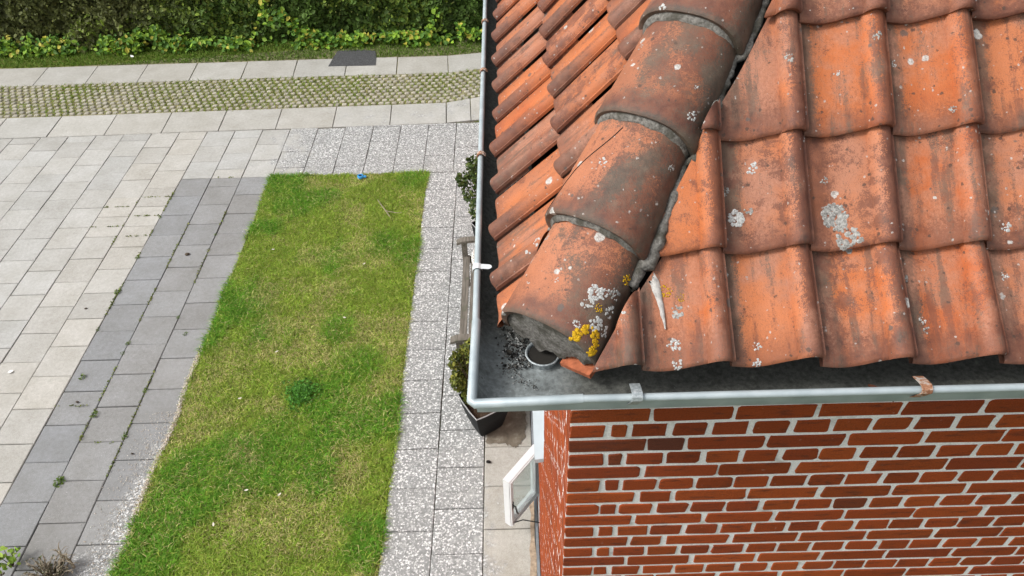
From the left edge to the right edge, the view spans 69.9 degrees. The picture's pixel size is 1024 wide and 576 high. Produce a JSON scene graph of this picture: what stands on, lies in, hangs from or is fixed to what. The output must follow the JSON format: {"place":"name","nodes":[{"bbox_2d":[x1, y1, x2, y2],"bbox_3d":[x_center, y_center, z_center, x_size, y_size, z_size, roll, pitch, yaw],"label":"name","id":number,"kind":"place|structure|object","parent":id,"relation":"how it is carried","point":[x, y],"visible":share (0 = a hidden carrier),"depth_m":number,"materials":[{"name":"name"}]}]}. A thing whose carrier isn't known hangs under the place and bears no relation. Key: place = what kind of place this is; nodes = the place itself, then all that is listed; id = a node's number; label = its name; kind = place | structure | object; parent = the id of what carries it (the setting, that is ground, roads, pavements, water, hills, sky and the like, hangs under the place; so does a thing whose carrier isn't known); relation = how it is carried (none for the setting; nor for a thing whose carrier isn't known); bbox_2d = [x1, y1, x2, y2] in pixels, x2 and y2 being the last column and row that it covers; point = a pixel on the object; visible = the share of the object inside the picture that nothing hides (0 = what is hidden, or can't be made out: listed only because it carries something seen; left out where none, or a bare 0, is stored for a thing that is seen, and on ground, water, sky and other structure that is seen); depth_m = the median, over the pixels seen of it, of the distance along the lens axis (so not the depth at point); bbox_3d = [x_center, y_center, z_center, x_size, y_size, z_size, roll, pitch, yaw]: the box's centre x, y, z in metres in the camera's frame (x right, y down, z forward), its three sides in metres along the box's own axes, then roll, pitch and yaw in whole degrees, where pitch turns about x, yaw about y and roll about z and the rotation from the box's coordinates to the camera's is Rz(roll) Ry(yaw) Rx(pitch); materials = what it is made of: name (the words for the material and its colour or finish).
{"place":"outdoors","nodes":[
{"label":"outdoors","id":0,"kind":"place"},
{"bbox_2d":[52,543,76,568],"bbox_3d":[-3.437,2.077,5.638,0.141,0.312,0.141,-2,43,0],"label":"dry stalk","id":1,"kind":"object","parent":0,"point":[71,563],"visible":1,"depth_m":5.63,"materials":[{"name":"beige plant"}]},
{"bbox_2d":[0,177,268,575],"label":"dark paving strip","id":2,"kind":"object","parent":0,"point":[40,514],"visible":0.95,"depth_m":7.05,"materials":[{"name":"concrete"}]},
{"bbox_2d":[0,546,20,573],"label":"small leafy shrub","id":3,"kind":"object","parent":2,"relation":"on","point":[12,559],"visible":1,"depth_m":5.70,"materials":[{"name":"green plant"}]},
{"bbox_2d":[22,553,72,575],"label":"heather","id":4,"kind":"object","parent":2,"relation":"on","point":[46,569],"visible":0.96,"depth_m":5.66,"materials":[{"name":"brown plant"}]},
{"bbox_2d":[53,476,65,487],"bbox_3d":[-3.896,1.665,6.304,0.092,0.043,0.125,15,45,17],"label":"weed","id":5,"kind":"object","parent":2,"relation":"on","point":[61,478],"visible":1,"depth_m":6.30,"materials":[{"name":"green plant"}]},
{"bbox_2d":[77,350,201,575],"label":"edge gravel","id":6,"kind":"structure","parent":2,"relation":"on","point":[148,480],"depth_m":6.37,"materials":[{"name":"grey gravel"}]},
{"bbox_2d":[0,53,480,138],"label":"pavement","id":7,"kind":"structure","parent":0,"point":[458,111],"depth_m":10.98,"materials":[{"name":"concrete"}]},
{"bbox_2d":[329,49,375,66],"bbox_3d":[-2.630,-3.830,12.244,0.780,0.048,0.605,-2,43,0],"label":"asphalt patch","id":8,"kind":"object","parent":7,"relation":"on","point":[355,58],"visible":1,"depth_m":12.20,"materials":[{"name":"grey asphalt"}]},
{"bbox_2d":[0,0,481,68],"bbox_3d":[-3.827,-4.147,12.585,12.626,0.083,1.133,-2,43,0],"label":"verge grass","id":9,"kind":"structure","parent":0,"point":[134,61],"depth_m":12.42,"materials":[{"name":"green plant"}]},
{"bbox_2d":[0,0,481,58],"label":"hedge foot weeds","id":10,"kind":"object","parent":9,"relation":"on","point":[125,44],"visible":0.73,"depth_m":12.48,"materials":[{"name":"green plant"}]},
{"bbox_2d":[0,0,482,53],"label":"hedge","id":11,"kind":"object","parent":9,"relation":"on","point":[73,22],"visible":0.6,"depth_m":12.45,"materials":[{"name":"green plant"}]},
{"bbox_2d":[0,37,481,121],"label":"turf paver bed","id":12,"kind":"object","parent":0,"point":[206,61],"visible":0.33,"depth_m":11.51,"materials":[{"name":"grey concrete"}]},
{"bbox_2d":[0,70,480,117],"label":"turf pavers","id":13,"kind":"object","parent":12,"relation":"on","point":[96,97],"visible":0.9,"depth_m":11.36,"materials":[{"name":"concrete"}]},
{"bbox_2d":[105,169,430,575],"bbox_3d":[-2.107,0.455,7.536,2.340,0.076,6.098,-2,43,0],"label":"lawn grass","id":14,"kind":"structure","parent":0,"point":[198,473],"depth_m":6.91,"materials":[{"name":"green plant"}]},
{"bbox_2d":[277,377,332,418],"bbox_3d":[-1.979,1.004,6.916,0.551,0.079,0.515,-2,43,0],"label":"clover patch","id":15,"kind":"object","parent":14,"relation":"on","point":[303,390],"visible":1,"depth_m":6.91,"materials":[{"name":"green plant"}]},
{"bbox_2d":[357,174,365,178],"bbox_3d":[-1.970,-1.466,9.604,0.117,0.030,0.084,-2,43,0],"label":"valve cap","id":16,"kind":"object","parent":14,"relation":"on","point":[360,176],"visible":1,"depth_m":9.59,"materials":[{"name":"blue plastic"}]},
{"bbox_2d":[0,106,540,575],"bbox_3d":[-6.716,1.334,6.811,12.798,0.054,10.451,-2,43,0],"label":"driveway","id":17,"kind":"structure","parent":0,"point":[63,263],"depth_m":9.35,"materials":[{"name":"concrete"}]},
{"bbox_2d":[58,176,233,476],"bbox_3d":[-3.923,0.085,8.025,2.456,0.034,4.593,-2,43,0],"label":"joint moss","id":18,"kind":"object","parent":17,"relation":"on","point":[116,294],"visible":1,"depth_m":7.97,"materials":[{"name":"green plant"}]},
{"bbox_2d":[378,172,535,575],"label":"footpath","id":19,"kind":"structure","parent":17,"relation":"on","point":[456,535],"depth_m":6.41,"materials":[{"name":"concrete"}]},
{"bbox_2d":[450,236,474,366],"bbox_3d":[-0.265,0.117,7.235,0.595,0.872,1.478,-2,43,0],"label":"bench","id":20,"kind":"object","parent":19,"relation":"on","point":[460,337],"visible":0.18,"depth_m":7.30,"materials":[{"name":"grey wood"}]},
{"bbox_2d":[471,249,474,263],"bbox_3d":[-0.313,-0.312,7.573,0.217,0.166,0.217,-2,43,0],"label":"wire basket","id":21,"kind":"object","parent":20,"relation":"on","point":[472,256],"visible":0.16,"depth_m":7.54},
{"bbox_2d":[471,220,475,235],"bbox_3d":[-0.232,-0.554,8.284,0.344,0.426,0.344,-27,48,-25],"label":"planter","id":22,"kind":"object","parent":19,"relation":"on","point":[473,223],"visible":0.07,"depth_m":8.19,"materials":[{"name":"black plastic"}]},
{"bbox_2d":[455,153,477,219],"bbox_3d":[-0.291,-1.026,7.880,0.638,0.936,0.358,10,44,12],"label":"shrub","id":23,"kind":"object","parent":22,"relation":"on","point":[463,182],"visible":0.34,"depth_m":7.76,"materials":[{"name":"green plant"}]},
{"bbox_2d":[457,392,507,435],"bbox_3d":[-0.244,1.102,6.539,0.361,0.366,0.361,-24,47,-22],"label":"planter","id":24,"kind":"object","parent":19,"relation":"on","point":[484,423],"visible":0.49,"depth_m":6.41,"materials":[{"name":"black plastic"}]},
{"bbox_2d":[447,337,470,404],"bbox_3d":[-0.290,0.699,6.371,0.595,0.578,0.437,-23,47,-22],"label":"shrub","id":25,"kind":"object","parent":24,"relation":"on","point":[458,379],"visible":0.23,"depth_m":6.30,"materials":[{"name":"green plant"}]},
{"bbox_2d":[486,411,526,447],"bbox_3d":[-0.048,1.252,6.637,0.382,0.001,0.485,-2,43,0],"label":"damp patch","id":26,"kind":"object","parent":19,"relation":"on","point":[511,430],"visible":0.64,"depth_m":6.59,"materials":[{"name":"concrete"}]},
{"bbox_2d":[529,501,536,575],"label":"rust stain","id":27,"kind":"object","parent":19,"relation":"on","point":[533,564],"visible":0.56,"depth_m":5.76,"materials":[{"name":"concrete"}]},
{"bbox_2d":[467,0,1023,575],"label":"house","id":28,"kind":"structure","parent":0,"point":[735,260],"depth_m":1.60,"materials":[{"name":"orange ceramic"}]},
{"bbox_2d":[506,350,511,356],"bbox_3d":[-0.006,0.150,1.692,0.013,0.017,0.017,-18,45,-17],"label":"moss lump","id":29,"kind":"object","parent":28,"relation":"on","point":[509,352],"visible":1,"depth_m":1.69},
{"bbox_2d":[494,8,537,389],"bbox_3d":[0.292,-0.289,2.156,1.328,0.032,2.870,-27,48,-25],"label":"gutter grit","id":30,"kind":"object","parent":28,"relation":"on","point":[522,340],"visible":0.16,"depth_m":1.70,"materials":[{"name":"black gravel"}]},
{"bbox_2d":[503,444,538,525],"bbox_3d":[0.153,1.555,5.567,0.250,0.610,0.376,27,50,27],"label":"window","id":31,"kind":"structure","parent":28,"relation":"in","point":[521,483],"depth_m":5.58,"materials":[{"name":"white plastic"}]}
]}

